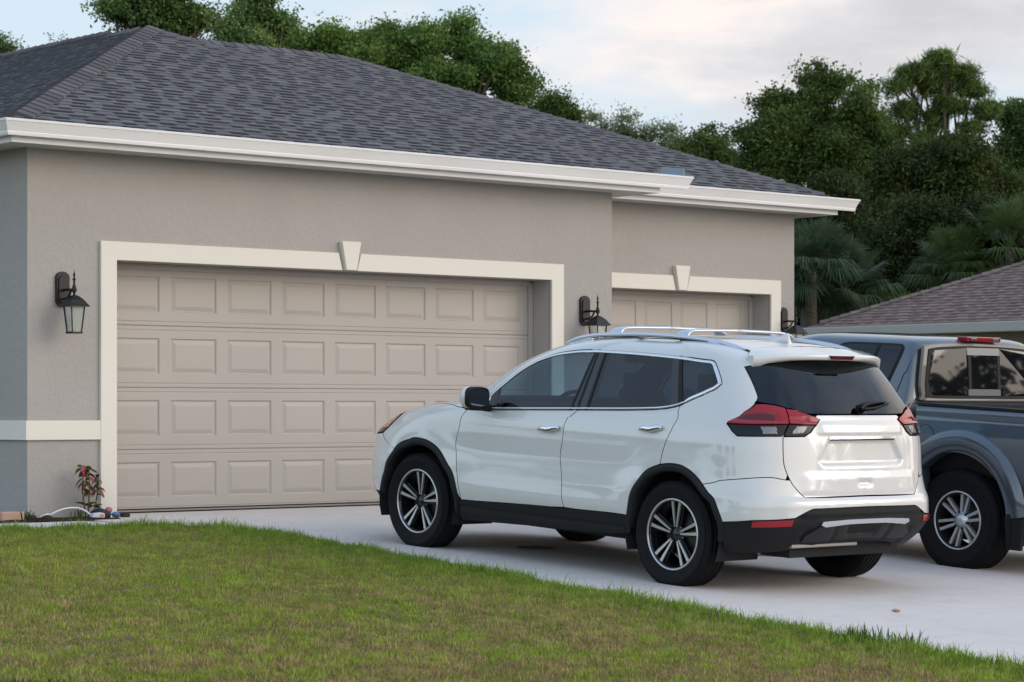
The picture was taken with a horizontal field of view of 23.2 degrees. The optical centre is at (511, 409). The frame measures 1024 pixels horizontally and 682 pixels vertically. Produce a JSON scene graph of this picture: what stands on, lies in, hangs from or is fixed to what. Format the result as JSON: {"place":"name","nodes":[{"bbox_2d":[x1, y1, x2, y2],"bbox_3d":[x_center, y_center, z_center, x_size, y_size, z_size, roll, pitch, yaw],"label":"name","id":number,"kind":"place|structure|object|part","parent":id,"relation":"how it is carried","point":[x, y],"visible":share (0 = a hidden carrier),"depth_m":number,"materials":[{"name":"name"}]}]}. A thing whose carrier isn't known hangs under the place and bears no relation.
{"place":"outdoors","nodes":[
{"label":"outdoors","id":0,"kind":"place"},
{"bbox_2d":[0,521,123,529],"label":"path","id":1,"kind":"structure","parent":0,"point":[50,523],"depth_m":19.70,"materials":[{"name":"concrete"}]},
{"bbox_2d":[2,675,216,681],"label":"grass","id":2,"kind":"structure","parent":0,"point":[14,680],"depth_m":11.14,"materials":[{"name":"green plant"}]},
{"bbox_2d":[0,514,1023,681],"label":"lawn","id":3,"kind":"structure","parent":0,"point":[190,631],"depth_m":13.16,"materials":[{"name":"plant"}]},
{"bbox_2d":[871,629,928,645],"bbox_3d":[2.136,1.256,13.673,0.351,0.128,0.327,0,0,12],"label":"grass tuft","id":4,"kind":"object","parent":3,"relation":"on","point":[900,637],"visible":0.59,"depth_m":13.64,"materials":[{"name":"green plant"}]},
{"bbox_2d":[0,0,1023,212],"label":"sky","id":5,"kind":"structure","parent":0,"point":[691,59],"materials":[{"name":"white"}]},
{"bbox_2d":[93,505,1023,663],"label":"driveway","id":6,"kind":"structure","parent":0,"point":[915,583],"depth_m":17.40,"materials":[{"name":"concrete"}]},
{"bbox_2d":[111,512,119,516],"bbox_3d":[-3.270,0.862,20.634,0.077,0.045,0.063,0,0,-41],"label":"painted stone","id":7,"kind":"object","parent":6,"relation":"on","point":[115,514],"visible":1,"depth_m":20.61,"materials":[{"name":"blue stone"}]},
{"bbox_2d":[120,512,129,516],"bbox_3d":[-3.199,0.871,20.671,0.083,0.054,0.078,0,0,-1],"label":"soil clod","id":8,"kind":"object","parent":6,"relation":"on","point":[125,514],"visible":0.97,"depth_m":20.64,"materials":[{"name":"brown soil"}]},
{"bbox_2d":[515,545,555,548],"bbox_3d":[0.168,1.040,18.921,0.355,0.014,0.241,0,0,-41],"label":"driveway stain","id":9,"kind":"object","parent":6,"relation":"on","point":[536,547],"visible":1,"depth_m":18.92,"materials":[{"name":"grey liquid"}]},
{"bbox_2d":[372,326,929,586],"bbox_3d":[0.854,0.246,18.209,2.302,1.731,4.616,0,3,-41],"label":"suv","id":10,"kind":"object","parent":6,"relation":"on","point":[729,452],"visible":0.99,"depth_m":16.82,"materials":[{"name":"white paint"}]},
{"bbox_3d":[0.084,0.112,17.842,0.263,1.139,1.275,0,3,-41],"label":"front door","id":11,"kind":"part","parent":10,"relation":"part of","materials":[{"name":"white paint"}]},
{"bbox_3d":[0.785,0.154,17.053,0.267,1.102,1.107,0,3,-41],"label":"rear door","id":12,"kind":"part","parent":10,"relation":"part of","materials":[{"name":"white paint"}]},
{"bbox_3d":[1.234,-0.188,16.600,0.135,0.321,0.459,0,3,-41],"label":"quarter window","id":13,"kind":"part","parent":10,"relation":"part of","materials":[{"name":"glass"}]},
{"bbox_3d":[2.007,0.154,18.115,0.267,1.102,1.107,0,3,-41],"label":"rear door","id":14,"kind":"part","parent":10,"relation":"part of","materials":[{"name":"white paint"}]},
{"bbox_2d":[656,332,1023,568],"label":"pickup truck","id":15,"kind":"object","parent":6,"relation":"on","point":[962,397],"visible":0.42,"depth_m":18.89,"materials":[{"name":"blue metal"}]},
{"bbox_3d":[2.683,0.043,19.611,0.249,1.197,1.114,0,0,-44],"label":"rear door","id":16,"kind":"part","parent":15,"relation":"part of","materials":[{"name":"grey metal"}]},
{"bbox_3d":[3.694,-0.295,19.697,1.548,0.467,0.068,0,0,-41],"label":"rear window frame","id":17,"kind":"part","parent":15,"relation":"part of","materials":[{"name":"grey metal"}]},
{"bbox_3d":[3.708,-0.293,19.681,1.444,0.413,0.046,0,0,-41],"label":"rear window","id":18,"kind":"part","parent":15,"relation":"part of","materials":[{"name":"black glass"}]},
{"bbox_2d":[829,622,888,643],"bbox_3d":[1.940,1.242,13.839,0.304,0.128,0.352,0,0,-10],"label":"grass tuft","id":19,"kind":"object","parent":6,"relation":"on","point":[880,634],"visible":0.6,"depth_m":13.84,"materials":[{"name":"green plant"}]},
{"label":"ground","id":20,"kind":"structure","parent":0,"visible":0},
{"bbox_2d":[0,30,28,52],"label":"tree","id":21,"kind":"object","parent":20,"relation":"on","point":[5,46],"visible":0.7,"depth_m":59.89,"materials":[{"name":"green plant"}]},
{"bbox_2d":[43,31,68,41],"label":"tree","id":22,"kind":"object","parent":20,"relation":"on","point":[55,37],"visible":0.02,"depth_m":59.93,"materials":[{"name":"green plant"}]},
{"bbox_2d":[0,516,120,522],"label":"planting bed","id":23,"kind":"object","parent":20,"relation":"on","point":[69,518],"visible":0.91,"depth_m":20.19,"materials":[{"name":"brown soil"}]},
{"bbox_2d":[0,511,23,520],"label":"brick","id":24,"kind":"object","parent":23,"relation":"on","point":[10,515],"visible":0.87,"depth_m":19.92,"materials":[{"name":"beige"}]},
{"bbox_2d":[20,510,33,519],"bbox_3d":[-3.940,0.842,20.049,0.168,0.096,0.286,0,0,-1],"label":"weed","id":25,"kind":"object","parent":23,"relation":"on","point":[29,517],"visible":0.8,"depth_m":20.04,"materials":[{"name":"green plant"}]},
{"bbox_2d":[41,515,52,518],"bbox_3d":[-3.749,0.872,20.145,0.097,0.052,0.072,0,0,-41],"label":"soil clod","id":26,"kind":"object","parent":23,"relation":"on","point":[46,517],"visible":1,"depth_m":20.12,"materials":[{"name":"brown soil"}]},
{"bbox_2d":[40,507,89,518],"bbox_3d":[-3.623,0.845,20.336,0.456,0.109,0.042,0,0,-32],"label":"drip hose","id":27,"kind":"object","parent":23,"relation":"on","point":[65,509],"visible":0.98,"depth_m":20.33,"materials":[{"name":"white plastic"}]},
{"bbox_2d":[70,508,87,516],"bbox_3d":[-3.541,0.845,20.486,0.144,0.088,0.132,0,0,32],"label":"weed","id":28,"kind":"object","parent":23,"relation":"on","point":[80,513],"visible":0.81,"depth_m":20.48,"materials":[{"name":"green plant"}]},
{"bbox_2d":[74,464,104,515],"bbox_3d":[-3.460,0.668,20.523,0.286,0.446,0.190,0,0,-41],"label":"garden plant","id":29,"kind":"object","parent":23,"relation":"on","point":[85,473],"visible":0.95,"depth_m":20.48,"materials":[{"name":"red plant"}]},
{"bbox_2d":[90,512,104,517],"bbox_3d":[-3.394,0.862,20.462,0.121,0.044,0.062,0,0,-41],"label":"plastic pack","id":30,"kind":"object","parent":23,"relation":"on","point":[99,514],"visible":1,"depth_m":20.44,"materials":[{"name":"white plastic"}]},
{"bbox_2d":[89,508,110,516],"bbox_3d":[-3.397,0.859,20.597,0.197,0.098,0.128,0,0,-41],"label":"rag","id":31,"kind":"object","parent":23,"relation":"on","point":[105,512],"visible":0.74,"depth_m":20.56,"materials":[{"name":"blue fabric"}]},
{"bbox_2d":[79,0,236,40],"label":"oak tree","id":32,"kind":"object","parent":20,"relation":"on","point":[191,19],"visible":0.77,"depth_m":45.77,"materials":[{"name":"green plant"}]},
{"bbox_2d":[204,0,309,48],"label":"oak tree","id":33,"kind":"object","parent":20,"relation":"on","point":[265,23],"visible":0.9,"depth_m":49.68,"materials":[{"name":"green plant"}]},
{"bbox_2d":[281,11,423,71],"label":"bushy tree","id":34,"kind":"object","parent":20,"relation":"on","point":[367,44],"visible":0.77,"depth_m":53.38,"materials":[{"name":"green plant"}]},
{"bbox_2d":[0,25,860,523],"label":"house","id":35,"kind":"structure","parent":20,"relation":"on","point":[302,277],"depth_m":22.50,"materials":[{"name":"paint"}]},
{"bbox_2d":[55,271,89,333],"bbox_3d":[-3.605,-0.884,20.418,0.184,0.524,0.291,0,0,-41],"label":"wall lantern","id":36,"kind":"object","parent":35,"relation":"attached to","point":[73,305],"depth_m":20.36,"materials":[{"name":"black metal"}]},
{"bbox_2d":[117,262,532,512],"bbox_3d":[-1.657,-0.191,22.679,4.873,2.130,0.072,0,0,-41],"label":"garage door","id":37,"kind":"structure","parent":35,"relation":"in","point":[238,388],"depth_m":22.31,"materials":[{"name":"paint"}]},
{"bbox_2d":[579,295,610,338],"bbox_3d":[0.795,-0.859,24.243,0.184,0.524,0.291,0,0,-41],"label":"wall lantern","id":38,"kind":"object","parent":35,"relation":"attached to","point":[597,324],"depth_m":24.20,"materials":[{"name":"black metal"}]},
{"bbox_2d":[612,289,752,334],"bbox_3d":[1.579,-0.198,26.407,2.739,2.105,0.052,0,0,-41],"label":"garage door","id":39,"kind":"structure","parent":35,"relation":"in","point":[629,307],"depth_m":26.59,"materials":[{"name":"paint"}]},
{"bbox_2d":[781,307,807,337],"bbox_3d":[3.041,-0.864,27.123,0.184,0.524,0.291,0,0,-41],"label":"wall lantern","id":40,"kind":"object","parent":35,"relation":"attached to","point":[795,331],"depth_m":27.08,"materials":[{"name":"black metal"}]},
{"bbox_2d":[380,4,551,109],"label":"bushy tree","id":41,"kind":"object","parent":20,"relation":"on","point":[479,64],"visible":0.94,"depth_m":53.50,"materials":[{"name":"green plant"}]},
{"bbox_2d":[524,82,591,124],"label":"tree","id":42,"kind":"object","parent":20,"relation":"on","point":[558,105],"visible":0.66,"depth_m":59.91,"materials":[{"name":"green plant"}]},
{"bbox_2d":[583,99,687,148],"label":"tree","id":43,"kind":"object","parent":20,"relation":"on","point":[645,134],"visible":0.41,"depth_m":74.90,"materials":[{"name":"green plant"}]},
{"bbox_2d":[663,120,742,164],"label":"tree","id":44,"kind":"object","parent":20,"relation":"on","point":[712,146],"visible":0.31,"depth_m":69.70,"materials":[{"name":"green plant"}]},
{"bbox_2d":[716,53,910,327],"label":"oak tree","id":45,"kind":"object","parent":20,"relation":"on","point":[787,137],"visible":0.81,"depth_m":57.39,"materials":[{"name":"green plant"}]},
{"bbox_2d":[794,216,871,327],"bbox_3d":[4.448,-0.665,36.964,2.044,4.471,2.063,0,0,-41],"label":"fan palm","id":46,"kind":"object","parent":20,"relation":"on","point":[820,241],"visible":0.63,"depth_m":36.69,"materials":[{"name":"green plant"}]},
{"bbox_2d":[794,167,889,327],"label":"scrub oak","id":47,"kind":"object","parent":20,"relation":"on","point":[840,184],"visible":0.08,"depth_m":45.64,"materials":[{"name":"green plant"}]},
{"bbox_2d":[794,276,889,325],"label":"woods","id":48,"kind":"object","parent":20,"relation":"on","point":[798,323],"depth_m":74.22,"materials":[{"name":"green plant"}]},
{"bbox_2d":[794,233,906,324],"bbox_3d":[5.080,-0.585,38.065,1.888,4.332,1.914,0,0,-41],"label":"fan palm","id":49,"kind":"object","parent":20,"relation":"on","point":[858,256],"visible":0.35,"depth_m":37.74,"materials":[{"name":"green plant"}]},
{"bbox_2d":[837,289,921,315],"bbox_3d":[5.845,-0.286,37.972,2.335,3.204,2.510,0,0,-24],"label":"fern bush","id":50,"kind":"object","parent":20,"relation":"on","point":[885,296],"visible":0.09,"depth_m":37.88,"materials":[{"name":"green plant"}]},
{"bbox_2d":[803,261,1023,343],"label":"neighbour house","id":51,"kind":"structure","parent":20,"relation":"on","point":[988,304],"depth_m":34.05,"materials":[{"name":"paint"}]},
{"bbox_2d":[851,125,1023,224],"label":"oak tree","id":52,"kind":"object","parent":20,"relation":"on","point":[950,162],"visible":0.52,"depth_m":51.14,"materials":[{"name":"green plant"}]},
{"bbox_2d":[854,180,1023,299],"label":"scrub oak","id":53,"kind":"object","parent":20,"relation":"on","point":[896,241],"visible":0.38,"depth_m":43.56,"materials":[{"name":"green plant"}]},
{"bbox_2d":[873,42,1005,149],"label":"pine tree","id":54,"kind":"object","parent":20,"relation":"on","point":[942,77],"visible":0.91,"depth_m":54.79,"materials":[{"name":"green plant"}]},
{"bbox_2d":[896,221,1004,291],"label":"fan palm","id":55,"kind":"object","parent":20,"relation":"on","point":[952,240],"visible":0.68,"depth_m":41.73,"materials":[{"name":"green plant"}]},
{"bbox_2d":[940,193,1023,283],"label":"fan palm","id":56,"kind":"object","parent":20,"relation":"on","point":[1011,218],"visible":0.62,"depth_m":41.70,"materials":[{"name":"green plant"}]},
{"bbox_2d":[985,95,1023,198],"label":"oak tree","id":57,"kind":"object","parent":20,"relation":"on","point":[1010,138],"visible":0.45,"depth_m":55.90,"materials":[{"name":"green plant"}]}
]}

